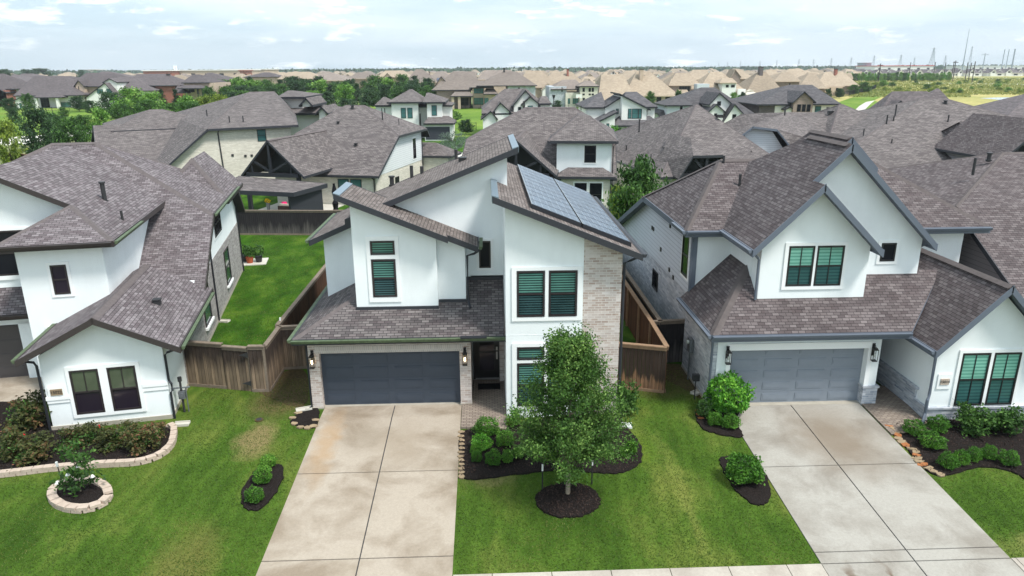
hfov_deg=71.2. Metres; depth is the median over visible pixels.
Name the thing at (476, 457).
shrub
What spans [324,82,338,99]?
tree
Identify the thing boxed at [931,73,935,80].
tree
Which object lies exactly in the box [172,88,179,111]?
tree
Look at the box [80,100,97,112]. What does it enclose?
tree
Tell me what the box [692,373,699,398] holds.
utility post
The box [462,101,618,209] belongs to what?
white house
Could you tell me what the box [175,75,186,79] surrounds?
house
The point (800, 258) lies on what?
window
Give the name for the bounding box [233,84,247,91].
tree
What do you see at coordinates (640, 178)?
tree
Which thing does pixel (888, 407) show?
paver walk
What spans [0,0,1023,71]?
sky
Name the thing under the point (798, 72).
tan roof house
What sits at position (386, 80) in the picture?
tree
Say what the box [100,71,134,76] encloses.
dark roof house
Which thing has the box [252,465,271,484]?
shrub
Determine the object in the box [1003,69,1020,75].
house
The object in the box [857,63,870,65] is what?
warehouse
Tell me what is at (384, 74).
tan roof house
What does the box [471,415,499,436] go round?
shrub
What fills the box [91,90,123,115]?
tree
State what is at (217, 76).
dark roof house
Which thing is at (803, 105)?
window
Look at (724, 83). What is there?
tan roof house
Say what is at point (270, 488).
mulch bed
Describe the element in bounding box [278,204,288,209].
patio sofa
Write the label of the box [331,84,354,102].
tree
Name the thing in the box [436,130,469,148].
tree
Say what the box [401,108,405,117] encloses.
window
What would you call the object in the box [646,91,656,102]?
tree
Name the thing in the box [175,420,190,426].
splash block
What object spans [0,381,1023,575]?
front lawn
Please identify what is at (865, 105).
gravel trail
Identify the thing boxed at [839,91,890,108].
mown grass
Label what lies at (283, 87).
tree
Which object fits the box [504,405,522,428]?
shrub
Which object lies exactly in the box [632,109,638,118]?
window
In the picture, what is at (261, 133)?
window
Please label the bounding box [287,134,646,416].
white house
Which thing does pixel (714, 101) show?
white house
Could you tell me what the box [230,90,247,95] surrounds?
tree
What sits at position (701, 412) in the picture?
shrub
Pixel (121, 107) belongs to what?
tree
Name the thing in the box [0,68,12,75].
tree
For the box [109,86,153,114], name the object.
tree
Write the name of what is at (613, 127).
tree
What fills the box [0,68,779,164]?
ground
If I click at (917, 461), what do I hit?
edging stone
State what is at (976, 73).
house
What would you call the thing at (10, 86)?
brick house
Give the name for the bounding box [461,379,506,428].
paver walk
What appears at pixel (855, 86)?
tree
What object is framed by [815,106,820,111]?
window
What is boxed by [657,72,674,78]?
house
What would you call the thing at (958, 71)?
house
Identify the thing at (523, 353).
window
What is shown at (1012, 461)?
shrub
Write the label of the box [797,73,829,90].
tan roof house
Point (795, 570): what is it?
sidewalk
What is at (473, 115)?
park lawn
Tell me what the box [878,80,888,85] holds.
tree
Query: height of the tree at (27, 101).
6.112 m
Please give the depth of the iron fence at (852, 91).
298.88 m
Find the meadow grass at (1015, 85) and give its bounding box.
[849,77,1023,96]
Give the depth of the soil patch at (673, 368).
28.18 m
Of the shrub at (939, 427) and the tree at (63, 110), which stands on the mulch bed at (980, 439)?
the shrub at (939, 427)
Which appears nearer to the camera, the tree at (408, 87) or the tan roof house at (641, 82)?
the tree at (408, 87)
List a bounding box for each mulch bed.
[0,402,169,469]
[241,464,283,510]
[290,408,319,428]
[458,409,642,479]
[695,402,743,437]
[719,456,770,505]
[900,418,1023,478]
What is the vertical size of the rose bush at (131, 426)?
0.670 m
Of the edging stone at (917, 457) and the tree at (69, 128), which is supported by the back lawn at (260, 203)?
the tree at (69, 128)
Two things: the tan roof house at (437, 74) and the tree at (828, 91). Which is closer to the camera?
the tree at (828, 91)
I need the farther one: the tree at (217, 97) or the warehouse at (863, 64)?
the warehouse at (863, 64)
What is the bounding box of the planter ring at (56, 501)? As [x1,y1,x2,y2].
[47,476,113,513]
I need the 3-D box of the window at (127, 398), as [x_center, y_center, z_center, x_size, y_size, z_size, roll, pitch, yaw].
[-13.258,3.429,24.445,0.870,1.600,0.047,-4,18,-12]
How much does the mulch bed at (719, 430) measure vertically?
0.164 m
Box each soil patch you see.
[259,369,308,406]
[666,364,701,398]
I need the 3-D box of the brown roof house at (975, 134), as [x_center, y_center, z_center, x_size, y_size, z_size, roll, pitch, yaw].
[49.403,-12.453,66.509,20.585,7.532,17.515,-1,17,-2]
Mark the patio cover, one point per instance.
(302, 195)
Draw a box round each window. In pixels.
[0,227,26,275]
[40,98,49,106]
[45,261,74,297]
[61,102,70,106]
[68,369,105,414]
[106,365,141,410]
[204,282,212,327]
[213,213,221,240]
[223,246,231,285]
[257,129,266,140]
[337,179,348,187]
[350,179,361,187]
[370,241,394,254]
[371,259,396,296]
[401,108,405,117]
[407,108,412,117]
[412,137,416,159]
[431,105,436,115]
[461,98,468,104]
[474,88,482,93]
[474,98,482,104]
[476,238,493,270]
[517,271,544,316]
[517,347,543,359]
[517,363,543,405]
[549,270,576,315]
[573,182,587,191]
[583,144,597,163]
[588,182,602,202]
[628,109,631,118]
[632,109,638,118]
[638,109,641,118]
[652,268,657,291]
[679,86,689,90]
[680,235,690,281]
[785,246,815,285]
[797,104,800,111]
[801,104,805,111]
[806,104,810,111]
[813,245,844,285]
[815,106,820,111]
[876,240,899,263]
[953,353,991,405]
[984,352,1021,404]
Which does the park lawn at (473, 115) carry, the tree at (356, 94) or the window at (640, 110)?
the tree at (356, 94)
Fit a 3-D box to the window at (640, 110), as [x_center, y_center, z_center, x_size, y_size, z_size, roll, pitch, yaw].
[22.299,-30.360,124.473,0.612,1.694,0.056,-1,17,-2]
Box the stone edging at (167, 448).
[0,422,177,477]
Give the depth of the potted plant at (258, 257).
45.05 m
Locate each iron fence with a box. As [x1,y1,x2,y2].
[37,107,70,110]
[831,85,875,97]
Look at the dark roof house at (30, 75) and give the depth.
288.05 m
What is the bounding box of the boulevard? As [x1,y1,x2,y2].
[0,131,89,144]
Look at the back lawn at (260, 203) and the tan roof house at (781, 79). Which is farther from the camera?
the tan roof house at (781, 79)
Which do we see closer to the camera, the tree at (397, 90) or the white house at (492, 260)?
the white house at (492, 260)
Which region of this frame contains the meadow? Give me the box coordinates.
[832,76,1023,105]
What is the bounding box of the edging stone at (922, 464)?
[917,462,927,466]
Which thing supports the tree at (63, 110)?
on the park lawn at (473, 115)
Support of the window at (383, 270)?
in the white house at (492, 260)
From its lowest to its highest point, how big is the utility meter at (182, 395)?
1.460 m
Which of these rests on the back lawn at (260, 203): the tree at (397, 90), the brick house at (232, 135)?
the brick house at (232, 135)
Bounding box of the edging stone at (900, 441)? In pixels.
[897,439,906,443]
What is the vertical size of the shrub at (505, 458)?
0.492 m
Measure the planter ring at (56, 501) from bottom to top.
0.261 m
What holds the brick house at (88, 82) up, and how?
on the park lawn at (473, 115)
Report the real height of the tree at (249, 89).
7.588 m
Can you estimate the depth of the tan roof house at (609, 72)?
325.74 m
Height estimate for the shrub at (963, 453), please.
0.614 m
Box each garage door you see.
[0,324,28,377]
[320,351,460,404]
[425,127,449,139]
[729,348,863,402]
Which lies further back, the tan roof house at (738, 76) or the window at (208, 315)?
the tan roof house at (738, 76)
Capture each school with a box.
[141,70,179,75]
[179,69,260,76]
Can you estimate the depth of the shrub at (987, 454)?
22.41 m
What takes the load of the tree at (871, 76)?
on the meadow
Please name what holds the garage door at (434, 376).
in the white house at (492, 260)
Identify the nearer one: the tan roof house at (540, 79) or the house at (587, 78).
the tan roof house at (540, 79)
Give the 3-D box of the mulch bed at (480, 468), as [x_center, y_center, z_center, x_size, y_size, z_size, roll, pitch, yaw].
[1.223,5.041,23.695,5.985,0.285,4.183,-1,17,-2]
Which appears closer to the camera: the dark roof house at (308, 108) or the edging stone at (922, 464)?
the edging stone at (922, 464)
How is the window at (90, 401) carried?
in the white house at (121, 271)
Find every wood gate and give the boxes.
[221,345,251,390]
[653,319,684,362]
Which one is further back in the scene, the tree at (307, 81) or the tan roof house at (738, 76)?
the tan roof house at (738, 76)
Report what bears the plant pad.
on the back lawn at (260, 203)
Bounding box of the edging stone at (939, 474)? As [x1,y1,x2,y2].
[936,472,944,476]
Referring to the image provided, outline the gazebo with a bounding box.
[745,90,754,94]
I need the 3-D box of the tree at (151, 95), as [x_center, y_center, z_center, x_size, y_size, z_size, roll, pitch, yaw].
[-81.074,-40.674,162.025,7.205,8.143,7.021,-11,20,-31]
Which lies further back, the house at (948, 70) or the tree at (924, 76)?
the house at (948, 70)
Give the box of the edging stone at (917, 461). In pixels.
[914,459,923,462]
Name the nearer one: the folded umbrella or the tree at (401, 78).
the folded umbrella
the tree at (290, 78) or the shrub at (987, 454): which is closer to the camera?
the shrub at (987, 454)
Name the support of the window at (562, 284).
in the white house at (492, 260)
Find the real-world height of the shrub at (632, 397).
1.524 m
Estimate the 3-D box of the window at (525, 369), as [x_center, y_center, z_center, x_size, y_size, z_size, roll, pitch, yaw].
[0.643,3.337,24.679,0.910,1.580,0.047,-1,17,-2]
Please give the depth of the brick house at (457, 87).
218.46 m
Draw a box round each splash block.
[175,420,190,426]
[219,319,230,322]
[296,405,311,411]
[690,389,699,395]
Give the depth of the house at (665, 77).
370.97 m
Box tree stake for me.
[591,463,592,483]
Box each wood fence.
[184,340,226,388]
[236,210,341,234]
[246,325,306,391]
[275,264,326,360]
[617,342,666,392]
[620,275,668,392]
[622,264,662,331]
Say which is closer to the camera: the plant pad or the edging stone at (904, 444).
the edging stone at (904, 444)
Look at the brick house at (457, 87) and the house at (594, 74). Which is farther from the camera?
the house at (594, 74)
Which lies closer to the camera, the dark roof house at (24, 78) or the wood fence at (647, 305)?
the wood fence at (647, 305)
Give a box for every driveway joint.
[271,406,447,575]
[791,406,1008,574]
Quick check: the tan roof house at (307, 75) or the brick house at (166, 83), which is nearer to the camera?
the brick house at (166, 83)
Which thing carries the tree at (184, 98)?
on the park lawn at (473, 115)
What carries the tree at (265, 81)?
on the ground at (90, 140)
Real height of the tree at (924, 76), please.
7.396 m
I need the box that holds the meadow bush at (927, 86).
[922,84,931,88]
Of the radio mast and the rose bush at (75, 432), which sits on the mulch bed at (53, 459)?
the rose bush at (75, 432)
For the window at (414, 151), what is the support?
in the brick house at (367, 148)
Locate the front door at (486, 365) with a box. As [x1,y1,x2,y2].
[473,342,499,379]
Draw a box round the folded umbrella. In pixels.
[332,183,338,209]
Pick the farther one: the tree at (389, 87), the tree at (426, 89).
the tree at (389, 87)
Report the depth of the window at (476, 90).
216.72 m
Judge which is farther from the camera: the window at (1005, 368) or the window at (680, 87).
the window at (680, 87)
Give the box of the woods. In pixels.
[9,64,1023,75]
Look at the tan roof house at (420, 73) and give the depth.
310.74 m
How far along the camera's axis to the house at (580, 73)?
668.67 m
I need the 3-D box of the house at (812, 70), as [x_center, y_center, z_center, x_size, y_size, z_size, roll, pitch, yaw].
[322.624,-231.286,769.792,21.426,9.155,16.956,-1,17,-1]
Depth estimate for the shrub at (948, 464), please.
21.98 m
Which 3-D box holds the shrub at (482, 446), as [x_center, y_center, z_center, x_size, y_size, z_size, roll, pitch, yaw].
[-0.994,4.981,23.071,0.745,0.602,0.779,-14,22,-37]
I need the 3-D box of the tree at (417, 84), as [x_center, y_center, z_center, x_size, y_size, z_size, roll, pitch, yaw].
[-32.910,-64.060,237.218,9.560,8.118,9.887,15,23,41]
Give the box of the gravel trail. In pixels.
[856,100,874,110]
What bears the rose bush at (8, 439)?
on the mulch bed at (53, 459)
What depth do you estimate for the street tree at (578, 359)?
19.60 m
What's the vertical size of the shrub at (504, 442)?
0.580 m
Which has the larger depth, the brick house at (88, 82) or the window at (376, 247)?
the brick house at (88, 82)
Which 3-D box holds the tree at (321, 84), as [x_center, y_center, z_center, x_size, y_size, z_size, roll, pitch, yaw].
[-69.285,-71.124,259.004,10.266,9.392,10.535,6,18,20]
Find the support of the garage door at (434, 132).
in the white house at (432, 113)
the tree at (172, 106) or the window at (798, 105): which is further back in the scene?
the tree at (172, 106)
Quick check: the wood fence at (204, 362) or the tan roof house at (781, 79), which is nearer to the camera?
the wood fence at (204, 362)
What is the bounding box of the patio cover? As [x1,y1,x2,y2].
[236,176,343,209]
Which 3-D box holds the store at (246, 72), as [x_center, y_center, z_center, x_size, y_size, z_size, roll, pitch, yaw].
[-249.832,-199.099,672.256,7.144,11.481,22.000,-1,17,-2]
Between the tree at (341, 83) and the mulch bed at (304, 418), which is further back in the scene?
the tree at (341, 83)
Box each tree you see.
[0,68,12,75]
[0,97,19,110]
[0,116,27,163]
[6,108,21,124]
[11,105,60,153]
[18,69,32,74]
[18,93,36,107]
[27,68,55,75]
[39,113,65,131]
[48,115,90,142]
[56,107,68,118]
[65,95,87,111]
[72,114,96,139]
[76,70,85,76]
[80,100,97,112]
[88,106,109,139]
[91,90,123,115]
[105,102,131,119]
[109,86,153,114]
[131,98,157,112]
[135,91,167,109]
[158,89,167,104]
[159,102,179,111]
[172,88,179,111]
[176,94,195,111]
[181,101,203,110]
[194,94,213,105]
[199,86,216,102]
[209,93,227,101]
[217,86,234,96]
[221,90,235,97]
[228,77,251,86]
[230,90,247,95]
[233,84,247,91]
[242,85,260,91]
[246,79,262,88]
[258,79,274,85]
[259,82,282,93]
[264,85,282,94]
[271,83,289,94]
[281,76,304,89]
[286,80,309,91]
[298,77,313,84]
[301,82,318,91]
[309,78,332,93]
[312,75,326,82]
[322,91,339,104]
[323,85,338,103]
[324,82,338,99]
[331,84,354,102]
[335,81,352,92]
[336,98,357,106]
[343,78,356,88]
[351,83,361,104]
[357,87,379,106]
[359,102,369,106]
[361,74,383,90]
[362,80,379,93]
[375,83,394,100]
[376,77,395,87]
[377,84,391,99]
[388,86,406,99]
[393,73,411,84]
[401,84,420,93]
[403,82,421,91]
[407,78,419,87]
[417,85,435,96]
[418,81,436,93]
[420,77,436,94]
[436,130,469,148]
[457,119,474,132]
[498,321,639,494]
[552,100,563,106]
[600,154,670,219]
[609,125,620,130]
[609,184,624,218]
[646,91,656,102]
[730,92,737,97]
[824,89,831,96]
[834,88,845,96]
[847,84,859,93]
[857,82,873,91]
[859,72,864,80]
[868,73,874,80]
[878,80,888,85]
[891,73,896,80]
[910,72,914,80]
[921,73,927,79]
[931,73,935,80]
[939,73,943,80]
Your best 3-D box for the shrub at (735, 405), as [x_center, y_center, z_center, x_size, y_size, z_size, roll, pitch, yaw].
[7.582,3.728,24.943,1.784,1.568,1.614,10,20,30]
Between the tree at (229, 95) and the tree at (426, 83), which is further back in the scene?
the tree at (426, 83)
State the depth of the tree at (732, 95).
232.42 m
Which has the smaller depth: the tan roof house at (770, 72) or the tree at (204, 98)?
the tree at (204, 98)
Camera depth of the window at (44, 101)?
236.86 m
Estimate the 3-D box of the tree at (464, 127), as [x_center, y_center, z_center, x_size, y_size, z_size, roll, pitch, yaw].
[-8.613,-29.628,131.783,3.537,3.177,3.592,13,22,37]
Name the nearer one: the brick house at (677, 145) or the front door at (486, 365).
the front door at (486, 365)
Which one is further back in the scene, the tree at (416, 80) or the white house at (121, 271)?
the tree at (416, 80)
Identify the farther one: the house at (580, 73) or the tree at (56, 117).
the house at (580, 73)
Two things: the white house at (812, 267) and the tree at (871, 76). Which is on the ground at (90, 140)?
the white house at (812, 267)
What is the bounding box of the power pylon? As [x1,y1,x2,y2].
[929,48,935,64]
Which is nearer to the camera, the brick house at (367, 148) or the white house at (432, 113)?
the brick house at (367, 148)
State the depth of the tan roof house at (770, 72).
317.68 m
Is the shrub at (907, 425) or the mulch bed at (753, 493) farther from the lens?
the shrub at (907, 425)
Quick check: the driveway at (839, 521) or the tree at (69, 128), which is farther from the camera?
the tree at (69, 128)
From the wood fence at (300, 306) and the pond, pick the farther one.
the pond
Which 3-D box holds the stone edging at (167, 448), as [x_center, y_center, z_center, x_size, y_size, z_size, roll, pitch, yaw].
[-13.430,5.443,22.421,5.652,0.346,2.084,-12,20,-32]
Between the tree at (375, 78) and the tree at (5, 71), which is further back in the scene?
the tree at (5, 71)
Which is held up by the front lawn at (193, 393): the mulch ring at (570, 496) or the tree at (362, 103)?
the mulch ring at (570, 496)
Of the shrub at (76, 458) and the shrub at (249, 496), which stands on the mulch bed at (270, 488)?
the shrub at (249, 496)
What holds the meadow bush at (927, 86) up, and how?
on the meadow
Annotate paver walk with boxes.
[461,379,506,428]
[861,385,933,435]
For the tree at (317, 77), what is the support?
on the ground at (90, 140)
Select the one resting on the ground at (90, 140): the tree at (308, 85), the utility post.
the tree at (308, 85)
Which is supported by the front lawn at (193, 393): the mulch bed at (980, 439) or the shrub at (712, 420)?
the mulch bed at (980, 439)
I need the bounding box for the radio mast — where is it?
[962,32,968,69]
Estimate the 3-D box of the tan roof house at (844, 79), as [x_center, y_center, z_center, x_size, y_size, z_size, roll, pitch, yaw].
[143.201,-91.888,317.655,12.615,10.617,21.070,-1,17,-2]
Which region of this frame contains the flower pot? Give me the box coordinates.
[265,199,270,209]
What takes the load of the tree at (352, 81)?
on the ground at (90, 140)
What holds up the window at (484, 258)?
in the white house at (492, 260)
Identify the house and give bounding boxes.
[0,74,26,106]
[0,142,244,430]
[11,74,31,81]
[13,76,89,107]
[20,74,44,76]
[74,73,126,100]
[84,77,159,108]
[91,91,298,178]
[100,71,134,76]
[135,74,184,102]
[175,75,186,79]
[176,74,230,104]
[204,73,234,85]
[233,73,249,78]
[241,105,461,209]
[243,72,281,87]
[278,72,317,84]
[279,90,340,134]
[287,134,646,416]
[315,71,350,82]
[349,72,376,93]
[374,89,456,140]
[378,70,410,82]
[407,69,437,85]
[431,71,493,108]
[432,71,448,78]
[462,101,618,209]
[476,68,536,103]
[477,70,511,92]
[481,89,551,128]
[523,70,554,97]
[545,74,631,106]
[547,69,581,90]
[575,71,595,76]
[575,92,657,130]
[578,72,599,78]
[580,76,595,82]
[593,70,617,83]
[611,104,768,196]
[618,129,1023,423]
[620,70,638,79]
[627,69,675,101]
[652,72,662,76]
[653,87,753,122]
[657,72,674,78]
[660,73,673,81]
[663,73,698,93]
[687,70,708,79]
[694,72,745,96]
[724,69,748,83]
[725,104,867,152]
[732,85,840,112]
[738,66,778,92]
[763,70,777,75]
[770,72,800,86]
[772,98,1007,167]
[778,69,805,76]
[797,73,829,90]
[808,69,822,71]
[817,72,844,95]
[829,71,852,78]
[833,69,859,93]
[843,69,857,79]
[870,88,947,107]
[871,70,886,75]
[886,152,1023,297]
[892,70,911,76]
[914,70,929,76]
[934,113,1023,158]
[935,69,943,73]
[945,69,960,75]
[955,69,963,75]
[962,69,981,75]
[976,94,1023,117]
[983,69,1004,75]
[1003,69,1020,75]
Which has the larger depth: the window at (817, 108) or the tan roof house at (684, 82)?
the tan roof house at (684, 82)
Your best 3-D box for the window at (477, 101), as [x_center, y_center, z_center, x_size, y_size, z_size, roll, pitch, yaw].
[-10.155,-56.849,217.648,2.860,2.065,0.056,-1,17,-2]
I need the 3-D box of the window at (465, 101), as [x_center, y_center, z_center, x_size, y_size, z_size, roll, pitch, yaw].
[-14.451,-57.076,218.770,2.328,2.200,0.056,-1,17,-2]
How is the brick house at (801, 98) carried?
on the meadow
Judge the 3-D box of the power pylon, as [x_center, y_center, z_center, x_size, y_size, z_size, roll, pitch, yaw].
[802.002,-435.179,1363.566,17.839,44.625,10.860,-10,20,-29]
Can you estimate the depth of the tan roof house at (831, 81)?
296.08 m
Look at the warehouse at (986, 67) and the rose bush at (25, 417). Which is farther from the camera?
the warehouse at (986, 67)
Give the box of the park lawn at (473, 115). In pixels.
[0,103,577,139]
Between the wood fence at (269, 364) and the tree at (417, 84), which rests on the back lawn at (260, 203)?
the wood fence at (269, 364)
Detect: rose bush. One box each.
[0,389,51,432]
[0,422,32,465]
[7,429,64,470]
[52,422,88,451]
[78,420,108,445]
[89,423,125,454]
[116,421,164,457]
[117,419,142,442]
[140,420,168,439]
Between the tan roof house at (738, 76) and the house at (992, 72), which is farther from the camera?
the house at (992, 72)
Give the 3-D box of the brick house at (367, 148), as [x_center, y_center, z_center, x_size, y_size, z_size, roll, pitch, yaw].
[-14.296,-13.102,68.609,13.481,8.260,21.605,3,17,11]
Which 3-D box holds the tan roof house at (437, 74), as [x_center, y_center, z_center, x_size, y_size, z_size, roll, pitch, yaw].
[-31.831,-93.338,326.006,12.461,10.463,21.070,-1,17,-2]
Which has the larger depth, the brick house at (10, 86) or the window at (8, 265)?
the brick house at (10, 86)
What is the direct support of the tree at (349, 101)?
on the park lawn at (473, 115)
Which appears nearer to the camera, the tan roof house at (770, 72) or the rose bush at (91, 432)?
the rose bush at (91, 432)
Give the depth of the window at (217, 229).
36.17 m
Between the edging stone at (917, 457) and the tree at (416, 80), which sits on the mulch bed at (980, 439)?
the edging stone at (917, 457)
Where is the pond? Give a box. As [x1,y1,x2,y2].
[984,97,1008,99]
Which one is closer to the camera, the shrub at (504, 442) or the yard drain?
the shrub at (504, 442)
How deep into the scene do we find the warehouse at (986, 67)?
1471.05 m
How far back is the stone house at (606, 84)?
222.70 m
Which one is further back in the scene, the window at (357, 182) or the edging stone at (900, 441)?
the window at (357, 182)
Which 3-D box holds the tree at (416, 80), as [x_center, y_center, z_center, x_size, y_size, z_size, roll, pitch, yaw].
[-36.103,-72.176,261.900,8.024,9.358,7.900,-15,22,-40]
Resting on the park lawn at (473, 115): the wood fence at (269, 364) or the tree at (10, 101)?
the tree at (10, 101)
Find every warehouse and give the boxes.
[856,65,934,70]
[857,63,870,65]
[946,66,1023,69]
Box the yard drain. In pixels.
[254,417,262,421]
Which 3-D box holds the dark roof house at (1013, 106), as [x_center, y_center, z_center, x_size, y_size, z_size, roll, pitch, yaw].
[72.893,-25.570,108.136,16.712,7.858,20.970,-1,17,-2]
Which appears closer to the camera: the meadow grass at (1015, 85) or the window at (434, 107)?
the window at (434, 107)
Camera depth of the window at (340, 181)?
63.75 m
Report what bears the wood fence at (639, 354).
on the front lawn at (193, 393)
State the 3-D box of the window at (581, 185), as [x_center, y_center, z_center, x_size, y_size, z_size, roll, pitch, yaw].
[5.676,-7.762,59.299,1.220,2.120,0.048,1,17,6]
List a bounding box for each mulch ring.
[57,481,105,503]
[535,482,600,518]
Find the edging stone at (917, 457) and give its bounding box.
[911,456,922,459]
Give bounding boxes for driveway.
[0,376,46,401]
[256,404,461,575]
[738,404,1023,575]
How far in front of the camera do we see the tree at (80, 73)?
842.53 m
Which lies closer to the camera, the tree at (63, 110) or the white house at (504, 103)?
the white house at (504, 103)
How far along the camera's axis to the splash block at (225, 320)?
34.78 m
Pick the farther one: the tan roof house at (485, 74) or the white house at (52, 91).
the tan roof house at (485, 74)
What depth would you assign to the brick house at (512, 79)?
215.56 m
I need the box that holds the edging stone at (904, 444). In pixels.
[901,442,909,446]
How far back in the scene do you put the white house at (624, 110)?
125.78 m
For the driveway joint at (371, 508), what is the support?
on the driveway at (323, 520)
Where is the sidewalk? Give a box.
[453,558,1023,575]
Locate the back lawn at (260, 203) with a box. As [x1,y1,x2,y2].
[210,137,681,376]
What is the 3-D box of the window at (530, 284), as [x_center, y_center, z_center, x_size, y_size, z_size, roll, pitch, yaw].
[0.624,0.202,23.714,0.910,1.580,0.047,-1,17,-2]
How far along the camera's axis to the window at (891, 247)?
25.77 m
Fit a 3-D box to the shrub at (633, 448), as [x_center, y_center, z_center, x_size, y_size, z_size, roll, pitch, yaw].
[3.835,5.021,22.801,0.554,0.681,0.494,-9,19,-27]
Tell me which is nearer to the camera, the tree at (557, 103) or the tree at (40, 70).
the tree at (557, 103)
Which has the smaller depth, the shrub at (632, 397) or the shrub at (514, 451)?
the shrub at (514, 451)
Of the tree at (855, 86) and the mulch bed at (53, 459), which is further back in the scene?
the tree at (855, 86)
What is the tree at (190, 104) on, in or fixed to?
on the park lawn at (473, 115)
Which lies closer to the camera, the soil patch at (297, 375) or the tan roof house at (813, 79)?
the soil patch at (297, 375)
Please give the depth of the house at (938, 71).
798.04 m
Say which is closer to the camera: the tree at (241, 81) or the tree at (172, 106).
the tree at (172, 106)
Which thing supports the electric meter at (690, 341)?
attached to the white house at (812, 267)
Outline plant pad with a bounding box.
[244,258,268,265]
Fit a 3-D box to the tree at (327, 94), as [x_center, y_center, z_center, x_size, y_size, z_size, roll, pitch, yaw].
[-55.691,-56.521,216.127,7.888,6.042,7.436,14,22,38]
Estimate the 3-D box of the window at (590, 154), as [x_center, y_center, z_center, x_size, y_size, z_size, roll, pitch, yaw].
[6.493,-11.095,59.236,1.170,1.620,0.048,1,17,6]
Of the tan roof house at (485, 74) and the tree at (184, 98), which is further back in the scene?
the tan roof house at (485, 74)
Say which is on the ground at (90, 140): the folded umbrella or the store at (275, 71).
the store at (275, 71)
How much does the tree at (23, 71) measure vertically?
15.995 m
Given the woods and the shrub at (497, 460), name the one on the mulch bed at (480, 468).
the shrub at (497, 460)
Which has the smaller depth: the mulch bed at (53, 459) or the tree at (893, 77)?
the mulch bed at (53, 459)
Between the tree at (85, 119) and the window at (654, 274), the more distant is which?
the tree at (85, 119)
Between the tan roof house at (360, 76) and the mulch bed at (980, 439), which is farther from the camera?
the tan roof house at (360, 76)
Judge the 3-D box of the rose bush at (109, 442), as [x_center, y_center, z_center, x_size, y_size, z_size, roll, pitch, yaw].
[-13.115,4.912,23.223,1.114,0.845,1.240,-4,17,-11]
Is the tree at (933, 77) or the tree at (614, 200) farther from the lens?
the tree at (933, 77)
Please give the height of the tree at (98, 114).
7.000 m
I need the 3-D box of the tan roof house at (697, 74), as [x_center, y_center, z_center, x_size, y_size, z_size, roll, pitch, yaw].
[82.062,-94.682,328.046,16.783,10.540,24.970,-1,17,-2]
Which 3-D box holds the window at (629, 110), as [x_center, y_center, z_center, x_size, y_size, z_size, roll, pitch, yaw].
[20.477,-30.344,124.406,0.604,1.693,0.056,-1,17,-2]
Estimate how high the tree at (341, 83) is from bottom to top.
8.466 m
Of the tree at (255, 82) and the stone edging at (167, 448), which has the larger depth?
the tree at (255, 82)
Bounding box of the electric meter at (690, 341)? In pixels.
[686,336,693,379]
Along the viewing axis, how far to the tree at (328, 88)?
239.33 m
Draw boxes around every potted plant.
[241,243,249,261]
[243,245,254,262]
[251,244,263,262]
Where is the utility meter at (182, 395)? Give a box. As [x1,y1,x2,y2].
[173,376,189,411]
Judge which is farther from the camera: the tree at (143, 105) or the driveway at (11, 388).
the tree at (143, 105)
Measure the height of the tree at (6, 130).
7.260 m
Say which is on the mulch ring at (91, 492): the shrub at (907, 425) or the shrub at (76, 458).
the shrub at (76, 458)
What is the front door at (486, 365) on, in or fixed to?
in the white house at (492, 260)
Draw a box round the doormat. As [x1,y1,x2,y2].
[478,383,499,389]
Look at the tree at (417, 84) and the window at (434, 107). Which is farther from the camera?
the tree at (417, 84)
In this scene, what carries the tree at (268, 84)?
on the park lawn at (473, 115)
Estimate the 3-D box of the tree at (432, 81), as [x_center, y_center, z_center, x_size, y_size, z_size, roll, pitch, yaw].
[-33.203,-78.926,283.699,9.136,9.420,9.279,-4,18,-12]
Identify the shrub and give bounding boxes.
[49,433,105,496]
[244,483,264,503]
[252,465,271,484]
[259,454,277,467]
[452,110,462,119]
[469,442,480,453]
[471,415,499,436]
[471,433,492,450]
[471,449,481,461]
[485,447,502,465]
[495,429,514,446]
[501,449,513,462]
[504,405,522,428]
[511,443,524,458]
[616,379,641,415]
[617,446,628,456]
[622,437,639,455]
[695,399,713,416]
[701,369,756,414]
[706,410,723,424]
[721,413,742,428]
[724,451,765,485]
[901,418,927,436]
[917,429,948,449]
[926,414,952,433]
[935,449,960,470]
[952,398,999,437]
[953,449,970,464]
[967,445,982,461]
[982,443,997,459]
[983,403,1023,436]
[996,448,1021,465]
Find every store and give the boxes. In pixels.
[221,69,278,73]
[238,70,252,74]
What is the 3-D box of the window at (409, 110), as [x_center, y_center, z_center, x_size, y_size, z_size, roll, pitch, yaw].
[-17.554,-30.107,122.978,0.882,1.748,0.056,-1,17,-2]
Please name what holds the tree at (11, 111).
on the park lawn at (473, 115)
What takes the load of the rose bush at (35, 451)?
on the mulch bed at (53, 459)
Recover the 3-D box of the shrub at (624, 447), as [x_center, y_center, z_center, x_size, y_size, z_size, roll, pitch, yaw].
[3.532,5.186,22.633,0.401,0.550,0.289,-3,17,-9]
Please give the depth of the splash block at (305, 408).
25.64 m
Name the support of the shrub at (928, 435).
on the mulch bed at (980, 439)
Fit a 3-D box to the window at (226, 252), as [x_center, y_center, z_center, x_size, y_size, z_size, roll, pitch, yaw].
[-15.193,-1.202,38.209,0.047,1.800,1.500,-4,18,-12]

